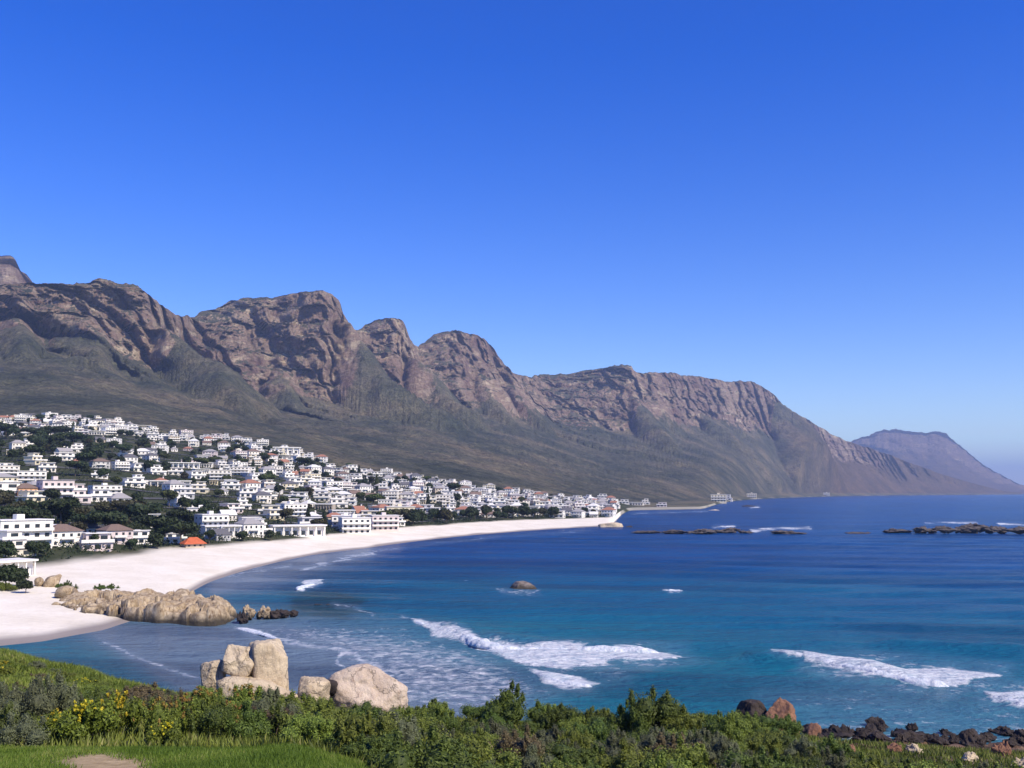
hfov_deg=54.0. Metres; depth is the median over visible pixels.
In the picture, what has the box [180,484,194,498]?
villa
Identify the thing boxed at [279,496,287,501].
leafy tree
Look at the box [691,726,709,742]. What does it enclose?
leafy shrub
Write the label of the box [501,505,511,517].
leafy tree
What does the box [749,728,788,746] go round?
leafy shrub
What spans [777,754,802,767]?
leafy shrub
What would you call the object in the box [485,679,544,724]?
leafy shrub
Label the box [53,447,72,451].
house
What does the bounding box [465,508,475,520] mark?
leafy tree
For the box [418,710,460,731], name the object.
leafy shrub
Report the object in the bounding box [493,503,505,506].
house
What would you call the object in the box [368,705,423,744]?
grey shrub
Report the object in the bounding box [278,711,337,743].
leafy shrub
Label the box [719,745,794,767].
leafy shrub
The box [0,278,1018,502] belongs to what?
mountain range
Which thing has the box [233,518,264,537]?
house
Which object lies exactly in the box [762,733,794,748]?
leafy shrub
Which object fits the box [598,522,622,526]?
reef rock
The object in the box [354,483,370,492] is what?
house
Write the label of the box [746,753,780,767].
leafy shrub
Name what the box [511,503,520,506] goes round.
house
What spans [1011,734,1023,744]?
rock
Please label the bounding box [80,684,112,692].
leafy shrub
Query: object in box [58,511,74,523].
leafy tree
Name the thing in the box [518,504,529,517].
leafy tree
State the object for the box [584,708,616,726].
leafy shrub
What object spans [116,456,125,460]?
leafy tree
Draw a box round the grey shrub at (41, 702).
[0,672,59,717]
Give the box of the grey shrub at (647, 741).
[635,725,684,751]
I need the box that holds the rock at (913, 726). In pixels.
[905,723,917,730]
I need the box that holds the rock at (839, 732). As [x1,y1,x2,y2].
[821,724,854,738]
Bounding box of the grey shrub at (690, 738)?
[685,727,740,759]
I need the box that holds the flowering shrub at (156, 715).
[132,696,184,732]
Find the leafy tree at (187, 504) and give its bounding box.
[184,502,190,507]
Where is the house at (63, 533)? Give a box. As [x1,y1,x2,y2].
[52,524,84,546]
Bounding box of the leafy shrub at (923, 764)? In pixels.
[898,758,937,767]
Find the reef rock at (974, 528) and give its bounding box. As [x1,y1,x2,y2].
[953,523,988,533]
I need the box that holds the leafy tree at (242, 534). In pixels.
[235,530,247,540]
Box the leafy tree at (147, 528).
[140,526,154,532]
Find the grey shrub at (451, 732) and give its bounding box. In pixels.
[418,724,455,744]
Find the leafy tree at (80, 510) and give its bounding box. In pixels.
[75,506,90,513]
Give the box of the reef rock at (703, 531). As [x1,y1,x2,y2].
[686,528,716,533]
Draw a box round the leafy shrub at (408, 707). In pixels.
[400,705,416,716]
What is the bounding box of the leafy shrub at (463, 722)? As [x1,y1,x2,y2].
[454,715,480,733]
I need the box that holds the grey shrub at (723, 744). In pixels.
[703,734,739,766]
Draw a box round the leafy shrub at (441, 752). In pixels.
[367,722,481,767]
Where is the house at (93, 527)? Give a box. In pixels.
[68,522,100,531]
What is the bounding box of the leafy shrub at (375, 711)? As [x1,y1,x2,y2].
[348,707,382,720]
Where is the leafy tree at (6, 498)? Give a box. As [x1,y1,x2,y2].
[0,493,14,505]
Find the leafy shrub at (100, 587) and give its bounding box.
[94,584,105,589]
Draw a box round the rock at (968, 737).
[959,728,985,748]
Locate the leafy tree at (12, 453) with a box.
[7,449,18,458]
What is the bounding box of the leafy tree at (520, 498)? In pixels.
[518,496,525,501]
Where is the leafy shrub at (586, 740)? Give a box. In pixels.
[557,726,595,749]
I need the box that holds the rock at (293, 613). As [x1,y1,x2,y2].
[289,609,298,616]
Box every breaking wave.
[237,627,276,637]
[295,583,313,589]
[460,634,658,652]
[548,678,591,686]
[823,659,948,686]
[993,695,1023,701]
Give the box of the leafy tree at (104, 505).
[93,500,112,511]
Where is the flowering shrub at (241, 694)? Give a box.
[221,683,271,712]
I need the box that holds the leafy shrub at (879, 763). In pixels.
[876,755,899,767]
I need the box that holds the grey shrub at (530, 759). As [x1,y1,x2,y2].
[518,742,554,767]
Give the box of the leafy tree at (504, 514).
[500,512,507,516]
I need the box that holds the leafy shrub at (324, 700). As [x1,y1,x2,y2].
[303,696,336,716]
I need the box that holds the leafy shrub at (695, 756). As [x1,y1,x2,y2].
[654,733,709,767]
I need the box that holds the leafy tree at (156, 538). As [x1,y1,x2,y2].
[148,532,163,547]
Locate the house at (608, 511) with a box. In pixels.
[601,507,615,518]
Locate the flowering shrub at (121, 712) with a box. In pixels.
[99,693,146,726]
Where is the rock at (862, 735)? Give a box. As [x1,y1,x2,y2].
[854,731,885,741]
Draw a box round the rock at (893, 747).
[887,742,902,752]
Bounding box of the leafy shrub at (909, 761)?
[888,757,919,767]
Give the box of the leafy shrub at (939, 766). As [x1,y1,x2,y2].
[919,762,946,767]
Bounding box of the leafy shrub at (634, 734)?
[626,726,659,739]
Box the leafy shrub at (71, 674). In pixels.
[48,670,77,676]
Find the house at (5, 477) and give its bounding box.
[0,473,17,480]
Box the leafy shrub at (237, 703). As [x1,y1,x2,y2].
[205,693,241,714]
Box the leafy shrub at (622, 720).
[605,696,651,736]
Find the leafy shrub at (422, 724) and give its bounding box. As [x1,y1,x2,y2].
[404,717,427,736]
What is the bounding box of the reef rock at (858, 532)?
[846,532,871,533]
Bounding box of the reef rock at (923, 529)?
[912,525,936,532]
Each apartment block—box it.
[0,464,19,475]
[0,514,54,547]
[17,469,46,483]
[36,476,74,498]
[88,483,122,494]
[110,460,129,470]
[187,505,202,510]
[193,511,229,524]
[209,468,231,479]
[229,465,250,474]
[230,461,247,466]
[269,464,282,475]
[275,501,307,516]
[299,472,320,480]
[322,479,342,488]
[331,513,360,528]
[338,514,371,534]
[343,481,351,488]
[369,512,399,530]
[378,497,395,505]
[383,489,398,499]
[384,504,415,521]
[436,493,453,502]
[443,490,461,495]
[476,494,490,500]
[552,497,561,502]
[710,493,726,503]
[747,492,756,498]
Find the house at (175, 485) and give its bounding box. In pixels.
[162,480,184,492]
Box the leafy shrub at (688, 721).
[660,704,705,732]
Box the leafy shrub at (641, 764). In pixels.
[639,759,647,767]
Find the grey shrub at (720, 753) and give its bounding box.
[717,746,751,767]
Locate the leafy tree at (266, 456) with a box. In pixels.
[261,454,270,460]
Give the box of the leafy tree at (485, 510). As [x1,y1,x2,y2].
[481,506,492,515]
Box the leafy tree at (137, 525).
[125,521,144,529]
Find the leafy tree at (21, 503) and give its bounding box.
[15,500,25,505]
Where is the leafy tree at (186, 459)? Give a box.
[182,456,191,461]
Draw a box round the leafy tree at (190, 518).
[182,510,199,521]
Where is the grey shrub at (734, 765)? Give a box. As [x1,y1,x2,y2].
[717,758,743,767]
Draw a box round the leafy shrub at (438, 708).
[415,700,454,720]
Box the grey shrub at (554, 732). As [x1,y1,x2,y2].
[542,722,570,744]
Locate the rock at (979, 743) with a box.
[975,737,983,747]
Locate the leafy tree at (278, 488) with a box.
[274,484,284,497]
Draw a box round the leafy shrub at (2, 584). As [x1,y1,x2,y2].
[0,581,7,588]
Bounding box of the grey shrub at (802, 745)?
[781,734,817,756]
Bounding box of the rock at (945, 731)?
[939,728,955,735]
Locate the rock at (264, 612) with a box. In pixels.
[256,605,270,618]
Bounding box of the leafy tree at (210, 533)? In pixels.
[203,529,215,538]
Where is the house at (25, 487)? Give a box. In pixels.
[15,483,37,495]
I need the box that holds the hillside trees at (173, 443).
[0,416,586,501]
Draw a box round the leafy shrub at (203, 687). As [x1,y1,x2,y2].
[175,685,223,695]
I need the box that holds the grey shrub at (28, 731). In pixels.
[0,709,49,746]
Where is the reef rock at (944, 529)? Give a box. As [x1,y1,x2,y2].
[931,525,958,533]
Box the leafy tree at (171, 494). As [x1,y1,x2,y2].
[159,489,177,505]
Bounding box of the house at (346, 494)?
[333,491,351,497]
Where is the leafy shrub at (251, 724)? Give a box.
[219,698,275,739]
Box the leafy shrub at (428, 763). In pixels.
[422,757,475,767]
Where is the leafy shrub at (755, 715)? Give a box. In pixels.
[749,711,770,721]
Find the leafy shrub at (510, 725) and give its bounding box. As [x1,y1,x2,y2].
[484,719,524,739]
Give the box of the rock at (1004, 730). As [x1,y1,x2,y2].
[993,726,1013,735]
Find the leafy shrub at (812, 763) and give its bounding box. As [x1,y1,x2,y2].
[789,754,828,767]
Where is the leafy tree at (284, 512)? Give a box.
[279,507,293,523]
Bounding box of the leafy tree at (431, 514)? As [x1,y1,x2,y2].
[427,510,437,518]
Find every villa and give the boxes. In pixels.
[0,481,21,495]
[0,530,36,556]
[15,491,48,501]
[23,453,47,464]
[36,462,56,471]
[51,452,67,460]
[66,452,75,460]
[69,443,83,451]
[71,484,91,502]
[77,532,114,551]
[89,489,111,501]
[91,470,108,478]
[117,450,132,456]
[119,478,145,487]
[129,463,145,471]
[132,474,148,485]
[133,529,151,544]
[146,465,166,474]
[163,532,186,542]
[167,467,183,474]
[168,493,193,506]
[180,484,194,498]
[186,471,205,478]
[191,481,209,493]
[213,460,227,467]
[219,503,244,512]
[221,480,240,489]
[225,464,239,469]
[237,488,256,496]
[237,497,251,508]
[237,517,261,521]
[245,472,261,482]
[256,518,272,534]
[257,505,279,514]
[258,488,277,499]
[260,509,283,519]
[261,480,275,487]
[279,471,298,478]
[281,494,296,502]
[282,498,299,502]
[286,478,303,485]
[292,492,307,501]
[294,517,322,523]
[296,475,314,481]
[304,485,320,492]
[313,487,327,497]
[314,493,331,502]
[330,495,347,507]
[332,512,350,514]
[343,497,356,505]
[361,510,378,514]
[395,501,409,505]
[399,517,405,525]
[407,498,419,504]
[415,493,429,498]
[419,504,434,511]
[425,496,436,502]
[442,499,449,506]
[443,504,455,510]
[449,497,455,506]
[460,497,470,504]
[470,496,480,504]
[475,503,489,507]
[483,497,497,502]
[491,498,505,503]
[508,497,517,504]
[530,498,539,504]
[532,502,544,505]
[548,510,564,517]
[572,501,585,507]
[586,505,597,509]
[619,499,628,504]
[642,499,649,504]
[656,502,666,506]
[726,494,732,501]
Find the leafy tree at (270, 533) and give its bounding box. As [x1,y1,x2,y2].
[266,530,274,540]
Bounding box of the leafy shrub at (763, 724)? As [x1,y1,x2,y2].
[759,722,770,732]
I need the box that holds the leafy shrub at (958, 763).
[955,758,961,767]
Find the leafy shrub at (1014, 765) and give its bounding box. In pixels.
[985,760,1023,767]
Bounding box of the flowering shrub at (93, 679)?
[70,677,96,684]
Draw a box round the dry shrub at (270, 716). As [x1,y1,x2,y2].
[242,705,294,720]
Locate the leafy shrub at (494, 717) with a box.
[475,709,505,724]
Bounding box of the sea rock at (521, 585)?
[510,581,536,588]
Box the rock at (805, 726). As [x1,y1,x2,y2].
[801,724,808,733]
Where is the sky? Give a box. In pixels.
[0,0,1023,484]
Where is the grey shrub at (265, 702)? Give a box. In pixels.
[242,684,300,719]
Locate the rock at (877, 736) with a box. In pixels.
[870,733,893,743]
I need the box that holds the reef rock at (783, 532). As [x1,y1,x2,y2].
[770,530,805,533]
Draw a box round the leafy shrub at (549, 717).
[536,702,579,731]
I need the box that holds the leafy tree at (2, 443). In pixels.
[0,439,5,446]
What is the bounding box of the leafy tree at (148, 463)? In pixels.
[143,460,156,468]
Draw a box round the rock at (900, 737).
[894,733,907,742]
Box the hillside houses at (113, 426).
[0,412,618,503]
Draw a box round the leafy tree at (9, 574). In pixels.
[0,563,20,582]
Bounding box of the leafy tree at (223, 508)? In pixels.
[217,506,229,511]
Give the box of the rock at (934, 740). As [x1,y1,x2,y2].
[927,736,949,745]
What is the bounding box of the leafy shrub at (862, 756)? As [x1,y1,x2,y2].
[854,749,881,765]
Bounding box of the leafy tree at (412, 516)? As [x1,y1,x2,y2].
[407,511,418,524]
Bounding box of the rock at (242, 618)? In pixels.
[237,611,248,623]
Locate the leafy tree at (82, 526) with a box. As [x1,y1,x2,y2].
[70,521,87,530]
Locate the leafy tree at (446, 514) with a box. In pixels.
[439,509,452,519]
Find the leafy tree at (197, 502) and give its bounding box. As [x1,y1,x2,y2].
[191,498,209,506]
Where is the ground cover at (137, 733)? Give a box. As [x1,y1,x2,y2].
[0,650,1023,767]
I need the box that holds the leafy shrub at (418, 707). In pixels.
[414,697,456,718]
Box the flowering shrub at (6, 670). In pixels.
[0,666,16,674]
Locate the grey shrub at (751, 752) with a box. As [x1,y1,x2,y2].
[740,749,776,762]
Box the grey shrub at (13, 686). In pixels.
[0,682,23,700]
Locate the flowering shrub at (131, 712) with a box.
[91,688,142,736]
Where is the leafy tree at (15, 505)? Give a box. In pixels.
[3,503,21,507]
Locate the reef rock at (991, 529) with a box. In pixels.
[984,525,1009,533]
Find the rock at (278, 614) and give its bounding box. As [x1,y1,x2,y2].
[270,608,289,618]
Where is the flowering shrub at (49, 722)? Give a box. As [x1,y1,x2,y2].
[29,708,67,736]
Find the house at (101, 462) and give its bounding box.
[89,458,110,468]
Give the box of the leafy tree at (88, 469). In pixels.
[80,466,91,474]
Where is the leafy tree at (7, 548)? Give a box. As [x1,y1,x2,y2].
[0,540,16,556]
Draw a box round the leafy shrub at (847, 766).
[824,762,857,767]
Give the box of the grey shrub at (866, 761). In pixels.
[848,758,888,766]
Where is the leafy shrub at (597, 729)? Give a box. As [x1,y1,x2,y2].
[563,716,615,746]
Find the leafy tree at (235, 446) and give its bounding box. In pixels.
[231,444,240,449]
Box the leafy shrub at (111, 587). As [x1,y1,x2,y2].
[106,583,119,589]
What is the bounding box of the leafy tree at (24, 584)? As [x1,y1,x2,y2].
[15,579,33,592]
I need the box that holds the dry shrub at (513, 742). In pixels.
[486,722,544,759]
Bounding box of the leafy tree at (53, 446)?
[50,443,58,450]
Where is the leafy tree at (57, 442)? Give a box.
[50,440,62,447]
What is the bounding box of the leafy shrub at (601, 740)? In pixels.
[597,727,618,745]
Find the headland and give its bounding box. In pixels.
[15,673,1023,767]
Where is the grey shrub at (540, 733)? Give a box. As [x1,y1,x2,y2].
[521,729,554,758]
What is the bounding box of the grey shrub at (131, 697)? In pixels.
[89,688,134,705]
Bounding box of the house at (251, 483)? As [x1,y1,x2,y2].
[239,479,260,491]
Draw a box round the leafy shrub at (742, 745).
[731,734,748,752]
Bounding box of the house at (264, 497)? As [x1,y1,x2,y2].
[251,491,271,503]
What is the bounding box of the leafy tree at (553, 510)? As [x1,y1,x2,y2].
[546,506,558,517]
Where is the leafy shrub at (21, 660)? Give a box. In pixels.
[6,658,25,664]
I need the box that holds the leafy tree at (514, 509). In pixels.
[509,507,518,515]
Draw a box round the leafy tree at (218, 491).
[214,489,223,494]
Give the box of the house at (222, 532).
[203,526,231,540]
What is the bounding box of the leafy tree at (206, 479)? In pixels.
[200,477,209,482]
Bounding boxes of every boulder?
[34,577,43,585]
[43,574,61,586]
[54,585,73,597]
[200,659,225,692]
[216,676,297,697]
[221,644,253,676]
[249,638,288,689]
[297,676,330,702]
[327,679,337,695]
[329,664,407,711]
[735,699,766,718]
[765,697,799,734]
[807,723,820,736]
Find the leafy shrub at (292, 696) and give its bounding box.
[272,689,325,713]
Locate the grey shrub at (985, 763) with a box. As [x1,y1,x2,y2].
[961,760,1001,767]
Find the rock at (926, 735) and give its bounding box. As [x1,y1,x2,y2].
[924,733,932,743]
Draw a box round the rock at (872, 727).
[854,723,878,736]
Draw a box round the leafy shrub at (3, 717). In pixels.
[0,700,36,728]
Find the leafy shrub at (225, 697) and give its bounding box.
[210,693,232,702]
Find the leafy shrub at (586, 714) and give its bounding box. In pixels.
[578,706,610,725]
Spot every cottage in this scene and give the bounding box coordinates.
[219,486,228,494]
[302,499,315,507]
[304,510,319,516]
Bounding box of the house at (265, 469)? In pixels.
[258,466,275,474]
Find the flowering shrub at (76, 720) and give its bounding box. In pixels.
[53,697,120,741]
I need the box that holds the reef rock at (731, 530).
[715,527,739,532]
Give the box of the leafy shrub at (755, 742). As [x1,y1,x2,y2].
[739,732,783,755]
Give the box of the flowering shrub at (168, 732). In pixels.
[145,721,182,743]
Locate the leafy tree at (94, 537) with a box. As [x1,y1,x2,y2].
[90,531,99,539]
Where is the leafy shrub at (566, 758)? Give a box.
[540,754,602,767]
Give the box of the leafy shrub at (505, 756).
[465,740,521,767]
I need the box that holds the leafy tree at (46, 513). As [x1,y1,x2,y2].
[32,508,53,518]
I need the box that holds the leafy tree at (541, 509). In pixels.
[538,507,546,515]
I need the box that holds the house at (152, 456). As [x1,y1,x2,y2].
[142,453,159,461]
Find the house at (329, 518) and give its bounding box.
[327,513,339,524]
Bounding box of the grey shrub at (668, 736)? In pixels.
[648,731,692,752]
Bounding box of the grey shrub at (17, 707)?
[0,678,25,715]
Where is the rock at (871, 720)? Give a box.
[864,716,888,728]
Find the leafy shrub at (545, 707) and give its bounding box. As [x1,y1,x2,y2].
[524,702,555,717]
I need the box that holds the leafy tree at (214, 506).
[209,504,217,511]
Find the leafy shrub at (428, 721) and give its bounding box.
[402,708,446,732]
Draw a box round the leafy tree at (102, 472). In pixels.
[96,468,110,482]
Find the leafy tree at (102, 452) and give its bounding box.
[94,445,104,455]
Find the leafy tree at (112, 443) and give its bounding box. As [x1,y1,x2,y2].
[109,440,118,448]
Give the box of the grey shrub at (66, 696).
[36,669,81,712]
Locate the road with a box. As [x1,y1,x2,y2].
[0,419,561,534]
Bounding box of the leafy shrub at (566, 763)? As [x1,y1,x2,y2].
[564,761,584,767]
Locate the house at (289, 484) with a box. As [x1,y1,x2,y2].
[279,481,299,489]
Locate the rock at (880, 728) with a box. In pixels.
[874,722,885,731]
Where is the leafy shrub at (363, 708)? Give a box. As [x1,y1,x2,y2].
[358,705,373,715]
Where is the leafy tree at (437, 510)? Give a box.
[428,508,439,520]
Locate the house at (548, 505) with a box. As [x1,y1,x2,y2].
[543,504,557,508]
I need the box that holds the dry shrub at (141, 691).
[112,681,165,702]
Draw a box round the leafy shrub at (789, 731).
[769,727,796,742]
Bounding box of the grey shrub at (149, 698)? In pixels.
[140,692,158,717]
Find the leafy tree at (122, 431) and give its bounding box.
[116,429,124,433]
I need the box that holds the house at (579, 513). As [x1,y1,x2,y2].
[571,509,585,517]
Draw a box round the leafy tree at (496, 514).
[492,511,500,518]
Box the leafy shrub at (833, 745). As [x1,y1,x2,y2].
[810,732,851,758]
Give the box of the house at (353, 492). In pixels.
[347,489,360,496]
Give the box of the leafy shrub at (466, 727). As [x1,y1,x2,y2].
[457,717,501,735]
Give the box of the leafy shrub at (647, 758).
[622,753,684,767]
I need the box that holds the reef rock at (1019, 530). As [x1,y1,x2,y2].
[1001,526,1023,533]
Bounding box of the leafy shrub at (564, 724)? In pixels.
[556,710,590,729]
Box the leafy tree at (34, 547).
[23,540,46,558]
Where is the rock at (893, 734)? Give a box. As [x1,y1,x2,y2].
[890,728,899,736]
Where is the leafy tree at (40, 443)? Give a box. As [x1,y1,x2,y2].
[33,439,46,446]
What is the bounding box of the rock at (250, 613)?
[242,604,256,619]
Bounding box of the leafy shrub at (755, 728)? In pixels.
[748,722,764,736]
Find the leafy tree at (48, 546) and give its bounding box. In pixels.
[42,541,50,553]
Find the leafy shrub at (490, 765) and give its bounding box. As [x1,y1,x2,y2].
[475,759,519,767]
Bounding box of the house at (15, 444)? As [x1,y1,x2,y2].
[9,440,25,449]
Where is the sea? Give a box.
[0,494,1023,744]
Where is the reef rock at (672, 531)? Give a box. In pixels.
[659,529,686,533]
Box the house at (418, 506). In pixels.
[411,504,423,508]
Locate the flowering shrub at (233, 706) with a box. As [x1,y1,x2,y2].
[210,700,242,726]
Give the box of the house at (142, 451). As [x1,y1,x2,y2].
[137,448,151,457]
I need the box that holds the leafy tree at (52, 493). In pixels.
[42,488,61,499]
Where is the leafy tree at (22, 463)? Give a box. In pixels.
[18,461,25,467]
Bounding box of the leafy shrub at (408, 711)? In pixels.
[385,705,414,718]
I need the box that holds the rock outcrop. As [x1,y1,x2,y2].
[59,587,236,625]
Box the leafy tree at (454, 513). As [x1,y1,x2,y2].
[451,511,457,517]
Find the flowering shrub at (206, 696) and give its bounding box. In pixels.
[184,686,223,707]
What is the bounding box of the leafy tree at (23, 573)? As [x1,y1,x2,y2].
[16,566,29,579]
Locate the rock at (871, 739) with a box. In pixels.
[868,731,882,740]
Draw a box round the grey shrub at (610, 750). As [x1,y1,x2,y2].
[590,728,642,758]
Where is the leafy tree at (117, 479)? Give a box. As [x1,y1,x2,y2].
[110,476,121,484]
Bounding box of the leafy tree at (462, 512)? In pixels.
[459,509,466,516]
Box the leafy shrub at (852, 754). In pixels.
[846,749,859,759]
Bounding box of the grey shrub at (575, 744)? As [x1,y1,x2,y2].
[549,737,580,759]
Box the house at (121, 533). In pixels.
[96,524,133,544]
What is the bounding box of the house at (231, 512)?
[218,508,236,520]
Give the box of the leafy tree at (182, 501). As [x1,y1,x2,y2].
[177,496,191,508]
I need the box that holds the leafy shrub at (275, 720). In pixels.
[259,702,288,737]
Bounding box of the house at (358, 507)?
[352,504,364,509]
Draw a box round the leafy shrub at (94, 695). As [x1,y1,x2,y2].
[76,687,120,704]
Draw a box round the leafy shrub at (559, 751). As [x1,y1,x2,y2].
[545,739,612,765]
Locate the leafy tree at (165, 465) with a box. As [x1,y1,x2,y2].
[161,461,170,470]
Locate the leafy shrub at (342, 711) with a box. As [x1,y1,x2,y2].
[278,697,350,737]
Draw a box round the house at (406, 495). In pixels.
[399,492,413,498]
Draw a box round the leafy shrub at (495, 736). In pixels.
[473,733,498,740]
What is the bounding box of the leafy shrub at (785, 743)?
[762,734,789,754]
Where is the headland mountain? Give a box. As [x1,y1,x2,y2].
[851,429,1023,493]
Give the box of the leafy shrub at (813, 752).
[793,745,837,764]
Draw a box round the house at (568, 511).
[564,508,572,515]
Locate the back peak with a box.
[0,255,32,284]
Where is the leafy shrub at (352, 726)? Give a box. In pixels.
[327,707,399,753]
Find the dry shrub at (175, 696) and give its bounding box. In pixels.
[157,687,193,712]
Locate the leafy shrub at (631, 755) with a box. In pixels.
[592,735,656,767]
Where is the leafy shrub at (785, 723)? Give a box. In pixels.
[757,713,803,735]
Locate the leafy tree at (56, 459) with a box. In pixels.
[48,455,62,463]
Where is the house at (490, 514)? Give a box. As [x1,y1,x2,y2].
[481,510,494,517]
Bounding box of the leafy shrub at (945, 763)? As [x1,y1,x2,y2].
[928,759,955,767]
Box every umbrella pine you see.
[0,423,18,438]
[0,491,13,495]
[0,505,37,518]
[6,427,21,437]
[20,427,38,435]
[22,445,45,453]
[26,435,45,440]
[30,437,49,443]
[34,428,51,433]
[35,414,45,419]
[38,497,79,523]
[42,425,60,434]
[43,434,65,443]
[50,507,69,522]
[54,425,71,431]
[54,432,70,437]
[64,460,88,475]
[67,431,84,444]
[72,513,98,522]
[75,451,97,461]
[81,447,103,453]
[85,510,128,525]
[86,442,109,447]
[110,499,146,508]
[114,444,132,450]
[122,502,163,516]
[137,514,169,527]
[146,516,181,527]
[159,452,170,457]
[165,521,200,545]
[166,509,190,519]
[192,457,208,468]
[207,457,219,461]
[236,458,248,461]
[257,474,275,479]
[292,487,305,491]
[296,457,311,462]
[310,518,326,523]
[365,493,381,504]
[376,510,393,514]
[391,508,409,516]
[446,483,460,488]
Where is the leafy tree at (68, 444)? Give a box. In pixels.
[59,440,71,447]
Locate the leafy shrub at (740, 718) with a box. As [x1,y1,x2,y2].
[716,709,760,737]
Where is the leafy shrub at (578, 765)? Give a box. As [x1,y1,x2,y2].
[540,759,585,767]
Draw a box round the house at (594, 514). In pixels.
[589,511,598,516]
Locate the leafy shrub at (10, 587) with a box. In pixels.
[0,583,18,590]
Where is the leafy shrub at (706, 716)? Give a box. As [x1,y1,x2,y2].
[697,709,722,724]
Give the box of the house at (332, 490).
[328,487,342,495]
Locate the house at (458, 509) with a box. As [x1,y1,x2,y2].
[454,506,467,516]
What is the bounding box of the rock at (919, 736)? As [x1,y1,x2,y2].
[892,728,924,742]
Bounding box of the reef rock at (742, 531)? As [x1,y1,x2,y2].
[738,530,753,532]
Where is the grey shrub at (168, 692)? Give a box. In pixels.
[160,689,178,695]
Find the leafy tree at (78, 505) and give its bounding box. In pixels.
[64,496,81,508]
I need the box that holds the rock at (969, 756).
[961,751,978,761]
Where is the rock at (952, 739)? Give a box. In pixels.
[948,733,959,743]
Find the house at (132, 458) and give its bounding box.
[123,454,137,462]
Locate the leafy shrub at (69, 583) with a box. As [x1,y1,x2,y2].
[60,580,78,588]
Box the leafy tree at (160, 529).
[154,524,169,535]
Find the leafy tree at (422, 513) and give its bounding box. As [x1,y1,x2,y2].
[411,508,425,523]
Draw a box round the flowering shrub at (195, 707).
[164,695,203,733]
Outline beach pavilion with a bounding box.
[179,537,206,547]
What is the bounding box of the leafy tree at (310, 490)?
[305,486,314,495]
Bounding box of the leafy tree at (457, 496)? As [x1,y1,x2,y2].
[454,493,461,500]
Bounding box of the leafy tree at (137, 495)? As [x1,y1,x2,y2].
[130,491,143,500]
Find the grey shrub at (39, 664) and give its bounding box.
[26,660,46,668]
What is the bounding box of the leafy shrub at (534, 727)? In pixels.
[520,718,544,735]
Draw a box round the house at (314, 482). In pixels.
[308,479,321,484]
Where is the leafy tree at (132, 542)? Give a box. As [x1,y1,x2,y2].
[125,538,137,548]
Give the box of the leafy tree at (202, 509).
[198,505,217,513]
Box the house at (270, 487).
[266,484,282,493]
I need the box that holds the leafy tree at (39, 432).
[34,430,47,435]
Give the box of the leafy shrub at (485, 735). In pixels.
[451,726,500,749]
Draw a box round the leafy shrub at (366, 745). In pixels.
[339,729,411,763]
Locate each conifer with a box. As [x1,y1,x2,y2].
[46,469,51,479]
[133,445,138,457]
[294,461,299,470]
[306,507,310,516]
[322,509,328,526]
[373,474,379,484]
[425,494,430,503]
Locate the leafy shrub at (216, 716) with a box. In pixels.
[184,699,236,736]
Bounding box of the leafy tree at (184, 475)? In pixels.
[180,472,188,480]
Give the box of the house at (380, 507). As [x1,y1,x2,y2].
[370,504,388,511]
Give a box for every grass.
[0,647,244,717]
[0,742,371,767]
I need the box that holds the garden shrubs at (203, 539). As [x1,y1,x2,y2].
[0,418,616,561]
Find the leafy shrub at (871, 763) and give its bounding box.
[848,752,877,767]
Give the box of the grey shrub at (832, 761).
[807,744,850,767]
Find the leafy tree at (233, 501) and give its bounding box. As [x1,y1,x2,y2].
[228,500,238,502]
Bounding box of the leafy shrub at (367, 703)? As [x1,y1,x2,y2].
[349,700,378,712]
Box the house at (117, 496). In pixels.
[108,493,130,501]
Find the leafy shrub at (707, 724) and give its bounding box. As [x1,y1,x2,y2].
[699,713,722,737]
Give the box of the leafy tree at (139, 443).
[135,440,142,447]
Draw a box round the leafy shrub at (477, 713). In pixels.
[459,701,490,719]
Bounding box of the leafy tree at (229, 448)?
[225,446,233,451]
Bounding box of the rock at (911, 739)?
[906,735,915,742]
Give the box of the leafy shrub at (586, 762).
[573,755,595,767]
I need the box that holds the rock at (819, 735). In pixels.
[817,733,827,738]
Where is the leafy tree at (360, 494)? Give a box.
[356,492,365,497]
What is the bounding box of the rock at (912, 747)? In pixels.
[905,743,922,753]
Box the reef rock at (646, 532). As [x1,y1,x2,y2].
[633,530,661,533]
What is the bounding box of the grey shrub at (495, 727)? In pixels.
[465,716,516,739]
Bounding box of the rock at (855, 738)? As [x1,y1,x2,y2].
[849,736,862,740]
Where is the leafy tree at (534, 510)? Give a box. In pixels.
[531,508,538,514]
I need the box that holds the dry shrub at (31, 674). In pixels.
[24,673,46,678]
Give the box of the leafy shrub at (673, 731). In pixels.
[664,728,695,737]
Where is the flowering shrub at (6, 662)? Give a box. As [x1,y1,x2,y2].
[0,660,14,667]
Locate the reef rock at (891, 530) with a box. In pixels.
[882,528,911,532]
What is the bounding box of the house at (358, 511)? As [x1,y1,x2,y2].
[355,507,367,513]
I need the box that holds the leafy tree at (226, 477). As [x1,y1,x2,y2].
[222,475,231,479]
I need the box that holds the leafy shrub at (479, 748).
[403,726,491,767]
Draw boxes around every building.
[0,558,38,575]
[148,480,190,486]
[170,462,200,468]
[192,469,209,473]
[199,524,242,538]
[201,462,213,467]
[206,479,218,484]
[241,472,263,476]
[265,447,300,455]
[268,524,326,538]
[315,503,335,511]
[328,510,355,513]
[629,502,643,504]
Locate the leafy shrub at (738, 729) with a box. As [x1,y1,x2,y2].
[709,711,754,742]
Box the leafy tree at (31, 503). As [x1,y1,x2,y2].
[24,499,39,508]
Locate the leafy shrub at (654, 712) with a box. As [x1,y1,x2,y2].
[622,685,686,728]
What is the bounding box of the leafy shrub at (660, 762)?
[625,750,692,767]
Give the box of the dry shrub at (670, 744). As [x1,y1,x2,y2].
[649,731,702,762]
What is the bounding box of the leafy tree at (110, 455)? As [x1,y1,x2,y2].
[106,453,115,459]
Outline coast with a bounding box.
[0,420,1021,645]

